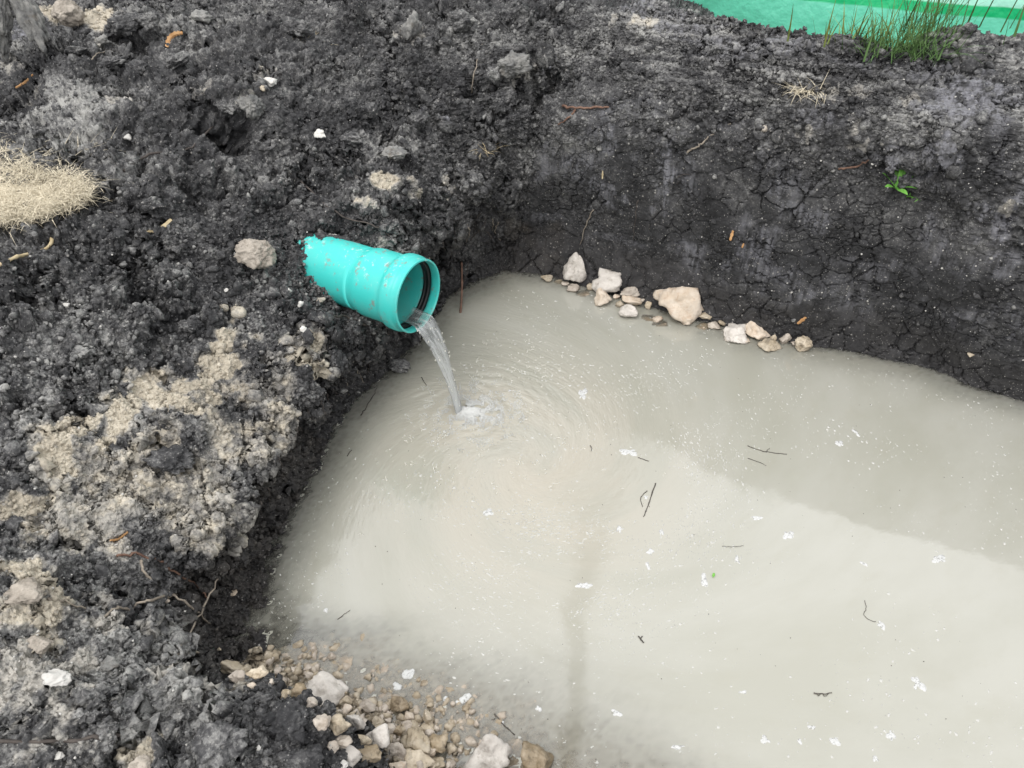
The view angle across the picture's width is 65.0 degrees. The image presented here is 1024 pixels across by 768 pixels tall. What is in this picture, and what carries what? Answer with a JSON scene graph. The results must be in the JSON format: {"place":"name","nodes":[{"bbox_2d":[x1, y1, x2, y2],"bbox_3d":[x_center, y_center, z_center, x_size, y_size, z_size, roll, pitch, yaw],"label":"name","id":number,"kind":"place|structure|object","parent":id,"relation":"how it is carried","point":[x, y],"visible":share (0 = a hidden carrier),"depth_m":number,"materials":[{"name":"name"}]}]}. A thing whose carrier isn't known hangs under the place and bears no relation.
{"place":"outdoors","nodes":[
{"label":"outdoors","id":0,"kind":"place"},
{"bbox_2d":[0,0,1023,767],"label":"ground","id":1,"kind":"structure","parent":0,"point":[740,196],"depth_m":2.58,"materials":[{"name":"black soil"}]},
{"bbox_2d":[0,0,13,61],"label":"root","id":2,"kind":"object","parent":1,"relation":"on","point":[6,22],"visible":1,"depth_m":2.77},
{"bbox_2d":[3,577,43,604],"bbox_3d":[-0.974,0.421,1.599,0.068,0.035,0.075,-32,51,-30],"label":"earth clod","id":3,"kind":"object","parent":1,"relation":"on","point":[27,591],"visible":0.98,"depth_m":1.59,"materials":[{"name":"stone"}]},
{"bbox_2d":[0,237,53,266],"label":"straw stalk","id":4,"kind":"object","parent":1,"relation":"on","point":[17,256],"visible":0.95,"depth_m":2.16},
{"bbox_2d":[9,0,50,56],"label":"root","id":5,"kind":"object","parent":1,"relation":"on","point":[30,19],"visible":1,"depth_m":2.77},
{"bbox_2d":[27,636,53,653],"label":"earth clod","id":6,"kind":"object","parent":1,"relation":"on","point":[39,645],"visible":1,"depth_m":1.54,"materials":[{"name":"stone"}]},
{"bbox_2d":[0,132,112,244],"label":"dry turf","id":7,"kind":"structure","parent":1,"relation":"on","point":[48,196],"depth_m":2.29,"materials":[{"name":"beige plant"}]},
{"bbox_2d":[41,668,71,686],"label":"pebble","id":8,"kind":"object","parent":1,"relation":"on","point":[55,677],"visible":1,"depth_m":1.46,"materials":[{"name":"stone"}]},
{"bbox_2d":[0,733,120,743],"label":"twig","id":9,"kind":"object","parent":1,"relation":"on","point":[46,741],"visible":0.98,"depth_m":1.43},
{"bbox_2d":[51,0,84,28],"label":"earth clod","id":10,"kind":"object","parent":1,"relation":"on","point":[69,13],"visible":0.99,"depth_m":3.01,"materials":[{"name":"soil"}]},
{"bbox_2d":[64,46,90,55],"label":"earth clod","id":11,"kind":"object","parent":1,"relation":"on","point":[79,50],"visible":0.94,"depth_m":2.81,"materials":[{"name":"soil"}]},
{"bbox_2d":[69,345,95,358],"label":"earth clod","id":12,"kind":"object","parent":1,"relation":"on","point":[81,352],"visible":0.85,"depth_m":2.05,"materials":[{"name":"soil"}]},
{"bbox_2d":[96,34,109,45],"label":"earth clod","id":13,"kind":"object","parent":1,"relation":"on","point":[102,39],"visible":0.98,"depth_m":2.87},
{"bbox_2d":[99,655,121,671],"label":"earth clod","id":14,"kind":"object","parent":1,"relation":"on","point":[109,663],"visible":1,"depth_m":1.60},
{"bbox_2d":[96,56,125,70],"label":"earth clod","id":15,"kind":"object","parent":1,"relation":"on","point":[109,63],"visible":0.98,"depth_m":2.80,"materials":[{"name":"soil"}]},
{"bbox_2d":[103,23,121,41],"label":"earth clod","id":16,"kind":"object","parent":1,"relation":"on","point":[112,37],"visible":0.47,"depth_m":2.96,"materials":[{"name":"soil"}]},
{"bbox_2d":[107,12,142,37],"bbox_3d":[-1.396,-1.298,2.918,0.130,0.080,0.097,-17,45,-18],"label":"earth clod","id":17,"kind":"object","parent":1,"relation":"on","point":[126,25],"visible":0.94,"depth_m":2.89,"materials":[{"name":"soil"}]},
{"bbox_2d":[125,58,147,75],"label":"earth clod","id":18,"kind":"object","parent":1,"relation":"on","point":[138,65],"visible":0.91,"depth_m":2.77,"materials":[{"name":"soil"}]},
{"bbox_2d":[96,593,177,627],"bbox_3d":[-0.818,0.511,1.805,0.047,0.202,0.219,8,43,9],"label":"root","id":19,"kind":"object","parent":1,"relation":"on","point":[136,603],"visible":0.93,"depth_m":1.77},
{"bbox_2d":[127,754,151,767],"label":"rock","id":20,"kind":"object","parent":1,"relation":"on","point":[143,761],"visible":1,"depth_m":1.43,"materials":[{"name":"stone"}]},
{"bbox_2d":[135,10,160,32],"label":"earth clod","id":21,"kind":"object","parent":1,"relation":"on","point":[148,21],"visible":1,"depth_m":2.90,"materials":[{"name":"soil"}]},
{"bbox_2d":[141,196,163,211],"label":"earth clod","id":22,"kind":"object","parent":1,"relation":"on","point":[152,203],"visible":1,"depth_m":2.33,"materials":[{"name":"soil"}]},
{"bbox_2d":[116,551,206,597],"bbox_3d":[-0.838,0.462,1.937,0.145,0.246,0.040,-19,45,-19],"label":"root","id":23,"kind":"object","parent":1,"relation":"on","point":[146,557],"visible":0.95,"depth_m":1.88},
{"bbox_2d":[142,444,194,474],"bbox_3d":[-0.848,0.184,2.003,0.121,0.046,0.089,0,42,0],"label":"earth clod","id":24,"kind":"object","parent":1,"relation":"on","point":[176,459],"visible":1,"depth_m":1.99,"materials":[{"name":"soil"}]},
{"bbox_2d":[123,126,213,171],"bbox_3d":[-1.069,-0.748,2.552,0.059,0.032,0.398,18,45,19],"label":"root","id":25,"kind":"object","parent":1,"relation":"on","point":[153,153],"visible":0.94,"depth_m":2.51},
{"bbox_2d":[140,559,210,624],"bbox_3d":[-0.809,0.535,1.946,0.094,0.306,0.071,-9,43,-10],"label":"root","id":26,"kind":"object","parent":1,"relation":"on","point":[173,594],"visible":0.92,"depth_m":1.90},
{"bbox_2d":[166,51,190,68],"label":"earth clod","id":27,"kind":"object","parent":1,"relation":"on","point":[178,59],"visible":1,"depth_m":2.82,"materials":[{"name":"soil"}]},
{"bbox_2d":[178,319,203,332],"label":"earth clod","id":28,"kind":"object","parent":1,"relation":"on","point":[190,325],"visible":1,"depth_m":2.26,"materials":[{"name":"soil"}]},
{"bbox_2d":[189,9,212,23],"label":"earth clod","id":29,"kind":"object","parent":1,"relation":"on","point":[203,16],"visible":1,"depth_m":3.05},
{"bbox_2d":[190,719,248,767],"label":"earth clod","id":30,"kind":"object","parent":1,"relation":"on","point":[218,744],"visible":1,"depth_m":1.45,"materials":[{"name":"soil"}]},
{"bbox_2d":[213,99,243,114],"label":"earth clod","id":31,"kind":"object","parent":1,"relation":"on","point":[230,109],"visible":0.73,"depth_m":2.64,"materials":[{"name":"soil"}]},
{"bbox_2d":[220,660,242,673],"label":"limestone rock","id":32,"kind":"object","parent":1,"relation":"on","point":[229,667],"visible":0.88,"depth_m":1.89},
{"bbox_2d":[228,670,245,682],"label":"limestone rock","id":33,"kind":"object","parent":1,"relation":"on","point":[236,676],"visible":0.94,"depth_m":1.72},
{"bbox_2d":[236,94,264,120],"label":"earth clod","id":34,"kind":"object","parent":1,"relation":"on","point":[251,105],"visible":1,"depth_m":2.64,"materials":[{"name":"soil"}]},
{"bbox_2d":[233,238,276,269],"bbox_3d":[-0.773,-0.393,2.409,0.119,0.087,0.108,0,42,0],"label":"stone","id":35,"kind":"object","parent":1,"relation":"on","point":[253,254],"visible":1,"depth_m":2.38,"materials":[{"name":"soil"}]},
{"bbox_2d":[245,665,268,678],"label":"limestone rock","id":36,"kind":"object","parent":1,"relation":"on","point":[261,671],"visible":1,"depth_m":1.67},
{"bbox_2d":[267,697,308,744],"bbox_3d":[-0.451,0.663,1.579,0.108,0.049,0.098,0,42,0],"label":"earth clod","id":37,"kind":"object","parent":1,"relation":"on","point":[292,714],"visible":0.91,"depth_m":1.56,"materials":[{"name":"soil"}]},
{"bbox_2d":[283,16,312,37],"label":"earth clod","id":38,"kind":"object","parent":1,"relation":"on","point":[294,27],"visible":0.99,"depth_m":2.97,"materials":[{"name":"soil"}]},
{"bbox_2d":[291,682,306,696],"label":"limestone rock","id":39,"kind":"object","parent":1,"relation":"on","point":[297,689],"visible":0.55,"depth_m":1.68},
{"bbox_2d":[277,741,325,767],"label":"earth clod","id":40,"kind":"object","parent":1,"relation":"on","point":[310,755],"visible":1,"depth_m":1.53,"materials":[{"name":"soil"}]},
{"bbox_2d":[306,697,317,707],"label":"limestone rock","id":41,"kind":"object","parent":1,"relation":"on","point":[312,702],"visible":0.98,"depth_m":1.63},
{"bbox_2d":[313,713,330,730],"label":"limestone rock","id":42,"kind":"object","parent":1,"relation":"on","point":[321,722],"visible":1,"depth_m":1.58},
{"bbox_2d":[306,670,348,705],"bbox_3d":[-0.459,0.751,1.962,0.100,0.064,0.086,12,43,13],"label":"limestone rock","id":43,"kind":"object","parent":1,"relation":"on","point":[323,685],"visible":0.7,"depth_m":1.95,"materials":[{"name":"stone"}]},
{"bbox_2d":[327,740,339,753],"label":"limestone rock","id":44,"kind":"object","parent":1,"relation":"on","point":[335,745],"visible":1,"depth_m":1.59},
{"bbox_2d":[329,713,351,735],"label":"limestone rock","id":45,"kind":"object","parent":1,"relation":"on","point":[339,725],"visible":0.98,"depth_m":1.61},
{"bbox_2d":[335,735,352,748],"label":"limestone rock","id":46,"kind":"object","parent":1,"relation":"on","point":[344,741],"visible":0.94,"depth_m":1.61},
{"bbox_2d":[300,180,389,236],"bbox_3d":[-0.605,-0.597,2.646,0.429,0.186,0.060,18,45,19],"label":"root","id":47,"kind":"object","parent":1,"relation":"on","point":[337,212],"visible":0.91,"depth_m":2.63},
{"bbox_2d":[337,695,352,707],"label":"limestone rock","id":48,"kind":"object","parent":1,"relation":"on","point":[346,699],"visible":0.84,"depth_m":1.95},
{"bbox_2d":[339,745,361,767],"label":"limestone rock","id":49,"kind":"object","parent":1,"relation":"on","point":[354,755],"visible":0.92,"depth_m":1.62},
{"bbox_2d":[339,131,363,146],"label":"earth clod","id":50,"kind":"object","parent":1,"relation":"on","point":[352,139],"visible":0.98,"depth_m":2.69,"materials":[{"name":"soil"}]},
{"bbox_2d":[346,714,365,729],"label":"limestone rock","id":51,"kind":"object","parent":1,"relation":"on","point":[357,722],"visible":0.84,"depth_m":1.73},
{"bbox_2d":[357,734,371,744],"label":"limestone rock","id":52,"kind":"object","parent":1,"relation":"on","point":[365,740],"visible":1,"depth_m":1.71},
{"bbox_2d":[359,699,375,713],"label":"limestone rock","id":53,"kind":"object","parent":1,"relation":"on","point":[367,706],"visible":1,"depth_m":1.93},
{"bbox_2d":[297,234,439,332],"bbox_3d":[-0.658,-0.401,2.662,0.850,0.247,0.247,19,45,23],"label":"drain pipe","id":54,"kind":"object","parent":1,"relation":"on","point":[390,289],"visible":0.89,"depth_m":2.51,"materials":[{"name":"teal plastic"}]},
{"bbox_2d":[305,232,360,306],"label":"soil on pipe","id":55,"kind":"structure","parent":54,"relation":"on","point":[321,236],"depth_m":2.56,"materials":[{"name":"soil"}]},
{"bbox_2d":[401,307,461,413],"bbox_3d":[-0.252,-0.062,2.654,0.199,0.358,0.086,21,46,22],"label":"water jet","id":56,"kind":"object","parent":54,"relation":"attached to","point":[416,325],"visible":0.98,"depth_m":2.60,"materials":[{"name":"white"}]},
{"bbox_2d":[361,102,377,117],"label":"earth clod","id":57,"kind":"object","parent":1,"relation":"on","point":[371,108],"visible":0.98,"depth_m":2.79,"materials":[{"name":"soil"}]},
{"bbox_2d":[358,744,381,762],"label":"limestone rock","id":58,"kind":"object","parent":1,"relation":"on","point":[372,753],"visible":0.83,"depth_m":1.69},
{"bbox_2d":[366,723,389,747],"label":"limestone rock","id":59,"kind":"object","parent":1,"relation":"on","point":[379,735],"visible":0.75,"depth_m":1.74,"materials":[{"name":"stone"}]},
{"bbox_2d":[239,632,536,767],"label":"gravel","id":60,"kind":"structure","parent":1,"relation":"on","point":[417,683],"depth_m":1.99,"materials":[{"name":"gravel"}]},
{"bbox_2d":[390,696,409,711],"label":"limestone rock","id":61,"kind":"object","parent":60,"relation":"on","point":[399,703],"visible":1,"depth_m":1.94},
{"bbox_2d":[400,726,430,753],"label":"limestone rock","id":62,"kind":"object","parent":60,"relation":"on","point":[415,738],"visible":0.82,"depth_m":1.85,"materials":[{"name":"stone"}]},
{"bbox_2d":[380,145,407,160],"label":"earth clod","id":63,"kind":"object","parent":1,"relation":"on","point":[396,153],"visible":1,"depth_m":2.69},
{"bbox_2d":[386,742,405,762],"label":"limestone rock","id":64,"kind":"object","parent":1,"relation":"on","point":[397,749],"visible":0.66,"depth_m":1.81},
{"bbox_2d":[389,761,406,767],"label":"limestone rock","id":65,"kind":"object","parent":1,"relation":"on","point":[401,764],"visible":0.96,"depth_m":1.77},
{"bbox_2d":[387,358,410,372],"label":"earth clod","id":66,"kind":"object","parent":1,"relation":"on","point":[400,365],"visible":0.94,"depth_m":2.87,"materials":[{"name":"soil"}]},
{"bbox_2d":[400,10,421,40],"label":"earth clod","id":67,"kind":"object","parent":1,"relation":"on","point":[411,27],"visible":1,"depth_m":3.07,"materials":[{"name":"soil"}]},
{"bbox_2d":[408,110,430,129],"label":"earth clod","id":68,"kind":"object","parent":1,"relation":"on","point":[419,119],"visible":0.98,"depth_m":2.77,"materials":[{"name":"soil"}]},
{"bbox_2d":[404,749,435,767],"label":"limestone rock","id":69,"kind":"object","parent":1,"relation":"on","point":[427,760],"visible":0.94,"depth_m":1.82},
{"bbox_2d":[422,709,432,724],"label":"limestone rock","id":70,"kind":"object","parent":1,"relation":"on","point":[427,716],"visible":1,"depth_m":1.91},
{"bbox_2d":[429,757,444,767],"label":"limestone rock","id":71,"kind":"object","parent":1,"relation":"on","point":[440,762],"visible":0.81,"depth_m":1.83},
{"bbox_2d":[428,733,448,752],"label":"limestone rock","id":72,"kind":"object","parent":1,"relation":"on","point":[438,743],"visible":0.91,"depth_m":1.86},
{"bbox_2d":[438,120,455,133],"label":"earth clod","id":73,"kind":"object","parent":1,"relation":"on","point":[447,126],"visible":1,"depth_m":2.86,"materials":[{"name":"soil"}]},
{"bbox_2d":[459,262,462,312],"bbox_3d":[-0.201,-0.339,3.166,0.027,0.183,0.244,0,42,0],"label":"twig","id":74,"kind":"object","parent":1,"relation":"on","point":[461,298],"visible":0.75,"depth_m":3.17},
{"bbox_2d":[447,8,477,32],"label":"earth clod","id":75,"kind":"object","parent":1,"relation":"on","point":[462,20],"visible":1,"depth_m":3.05,"materials":[{"name":"soil"}]},
{"bbox_2d":[463,733,511,767],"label":"limestone rock","id":76,"kind":"object","parent":1,"relation":"on","point":[492,751],"visible":1,"depth_m":1.83,"materials":[{"name":"stone"}]},
{"bbox_2d":[485,66,503,87],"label":"earth clod","id":77,"kind":"object","parent":1,"relation":"on","point":[494,76],"visible":1,"depth_m":2.90,"materials":[{"name":"soil"}]},
{"bbox_2d":[0,5,1010,767],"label":"clay crumbs","id":78,"kind":"object","parent":1,"relation":"on","point":[56,597],"visible":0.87,"depth_m":1.93,"materials":[{"name":"soil"}]},
{"bbox_2d":[0,0,1023,767],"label":"soil crumbs","id":79,"kind":"object","parent":1,"relation":"on","point":[178,356],"visible":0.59,"depth_m":2.45,"materials":[{"name":"soil"}]},
{"bbox_2d":[0,9,1023,767],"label":"chalk specks","id":80,"kind":"object","parent":1,"relation":"on","point":[240,419],"visible":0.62,"depth_m":2.04,"materials":[{"name":"stone"}]},
{"bbox_2d":[505,738,522,756],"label":"limestone rock","id":81,"kind":"object","parent":1,"relation":"on","point":[516,746],"visible":0.67,"depth_m":1.89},
{"bbox_2d":[497,50,532,77],"bbox_3d":[0.006,-1.161,2.909,0.136,0.090,0.098,0,42,0],"label":"earth clod","id":82,"kind":"object","parent":1,"relation":"on","point":[511,63],"visible":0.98,"depth_m":2.89,"materials":[{"name":"soil"}]},
{"bbox_2d":[520,740,553,767],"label":"limestone rock","id":83,"kind":"object","parent":1,"relation":"on","point":[535,756],"visible":1,"depth_m":1.82,"materials":[{"name":"stone"}]},
{"bbox_2d":[536,40,554,69],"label":"earth clod","id":84,"kind":"object","parent":1,"relation":"on","point":[545,56],"visible":1,"depth_m":2.94,"materials":[{"name":"soil"}]},
{"bbox_2d":[563,252,586,282],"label":"limestone rock","id":85,"kind":"object","parent":1,"relation":"on","point":[574,268],"visible":0.99,"depth_m":3.24,"materials":[{"name":"stone"}]},
{"bbox_2d":[558,104,608,124],"bbox_3d":[0.256,-0.959,2.871,0.179,0.077,0.053,11,43,12],"label":"twig","id":86,"kind":"object","parent":1,"relation":"on","point":[574,107],"visible":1,"depth_m":2.86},
{"bbox_2d":[592,268,621,291],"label":"limestone rock","id":87,"kind":"object","parent":1,"relation":"on","point":[607,280],"visible":0.95,"depth_m":3.20,"materials":[{"name":"stone"}]},
{"bbox_2d":[620,287,639,296],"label":"limestone rock","id":88,"kind":"object","parent":1,"relation":"on","point":[631,291],"visible":1,"depth_m":3.18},
{"bbox_2d":[772,69,829,106],"bbox_3d":[0.951,-0.956,2.565,0.215,0.093,0.168,-27,49,-27],"label":"dry grass tuft","id":89,"kind":"object","parent":1,"relation":"on","point":[801,91],"visible":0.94,"depth_m":2.56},
{"bbox_2d":[787,0,902,46],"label":"grass tuft","id":90,"kind":"object","parent":1,"relation":"on","point":[842,30],"visible":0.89,"depth_m":2.55,"materials":[{"name":"plant"}]},
{"bbox_2d":[684,0,1023,47],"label":"tarpaulin","id":91,"kind":"object","parent":1,"relation":"on","point":[775,13],"visible":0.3,"depth_m":3.30,"materials":[{"name":"plastic"}]},
{"bbox_2d":[883,169,916,194],"bbox_3d":[1.214,-0.646,2.506,0.109,0.084,0.108,0,42,0],"label":"weed","id":92,"kind":"object","parent":1,"relation":"on","point":[900,173],"visible":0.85,"depth_m":2.51,"materials":[{"name":"green plant"}]},
{"bbox_2d":[843,13,957,61],"bbox_3d":[1.190,-1.110,2.511,0.291,0.130,0.288,-26,48,-26],"label":"grass tuft","id":93,"kind":"object","parent":1,"relation":"on","point":[870,38],"visible":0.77,"depth_m":2.52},
{"bbox_2d":[841,0,994,66],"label":"grass tuft","id":94,"kind":"object","parent":1,"relation":"on","point":[913,42],"visible":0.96,"depth_m":2.49,"materials":[{"name":"plant"}]},
{"bbox_2d":[881,0,989,41],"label":"grass tuft","id":95,"kind":"object","parent":1,"relation":"on","point":[927,9],"visible":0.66,"depth_m":2.54,"materials":[{"name":"plant"}]},
{"bbox_2d":[961,22,977,34],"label":"earth clod","id":96,"kind":"object","parent":1,"relation":"on","point":[972,27],"visible":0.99,"depth_m":2.48,"materials":[{"name":"soil"}]},
{"bbox_2d":[932,0,1023,44],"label":"grass tuft","id":97,"kind":"object","parent":1,"relation":"on","point":[1017,27],"visible":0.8,"depth_m":2.55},
{"bbox_2d":[262,274,1023,767],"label":"water","id":98,"kind":"structure","parent":0,"point":[798,624],"depth_m":2.33,"materials":[{"name":"liquid"}]},
{"bbox_2d":[402,669,414,678],"bbox_3d":[-0.262,0.730,2.027,0.034,0.004,0.029,2,42,2],"label":"foam patch","id":99,"kind":"object","parent":98,"relation":"on","point":[407,674],"visible":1,"depth_m":2.03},
{"bbox_2d":[393,374,528,452],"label":"froth arcs","id":100,"kind":"object","parent":98,"relation":"on","point":[489,400],"visible":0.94,"depth_m":2.74,"materials":[{"name":"liquid"}]},
{"bbox_2d":[418,390,553,437],"bbox_3d":[-0.090,0.092,2.729,0.462,0.020,0.272,0,42,0],"label":"splash froth","id":101,"kind":"object","parent":98,"relation":"on","point":[469,412],"visible":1,"depth_m":2.72,"materials":[{"name":"liquid"}]},
{"bbox_2d":[332,318,684,534],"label":"bubbles","id":102,"kind":"object","parent":98,"relation":"on","point":[507,433],"visible":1,"depth_m":2.63,"materials":[{"name":"white"}]},
{"bbox_2d":[594,288,611,305],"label":"limestone rock","id":103,"kind":"object","parent":98,"relation":"on","point":[602,297],"visible":1,"depth_m":3.17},
{"bbox_2d":[619,304,637,316],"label":"limestone rock","id":104,"kind":"object","parent":98,"relation":"on","point":[627,310],"visible":1,"depth_m":3.11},
{"bbox_2d":[622,295,641,304],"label":"limestone rock","id":105,"kind":"object","parent":98,"relation":"on","point":[630,300],"visible":0.96,"depth_m":3.16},
{"bbox_2d":[258,290,1023,767],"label":"foam specks","id":106,"kind":"object","parent":98,"relation":"on","point":[626,540],"visible":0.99,"depth_m":2.34,"materials":[{"name":"liquid"}]},
{"bbox_2d":[653,286,702,322],"bbox_3d":[0.644,-0.327,3.105,0.199,0.135,0.152,25,47,25],"label":"limestone rock","id":107,"kind":"object","parent":98,"relation":"on","point":[682,304],"visible":0.98,"depth_m":3.07,"materials":[{"name":"stone"}]},
{"bbox_2d":[723,323,747,343],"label":"limestone rock","id":108,"kind":"object","parent":98,"relation":"in","point":[734,333],"visible":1,"depth_m":3.01,"materials":[{"name":"stone"}]},
{"bbox_2d":[745,321,769,339],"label":"limestone rock","id":109,"kind":"object","parent":98,"relation":"on","point":[755,330],"visible":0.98,"depth_m":3.01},
{"bbox_2d":[757,338,781,351],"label":"limestone rock","id":110,"kind":"object","parent":98,"relation":"in","point":[767,344],"visible":1,"depth_m":2.98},
{"bbox_2d":[795,335,812,351],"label":"limestone rock","id":111,"kind":"object","parent":98,"relation":"on","point":[803,342],"visible":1,"depth_m":2.96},
{"bbox_2d":[911,677,926,690],"bbox_3d":[1.016,0.748,2.007,0.032,0.004,0.040,2,42,3],"label":"foam patch","id":112,"kind":"object","parent":98,"relation":"on","point":[920,685],"visible":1,"depth_m":2.00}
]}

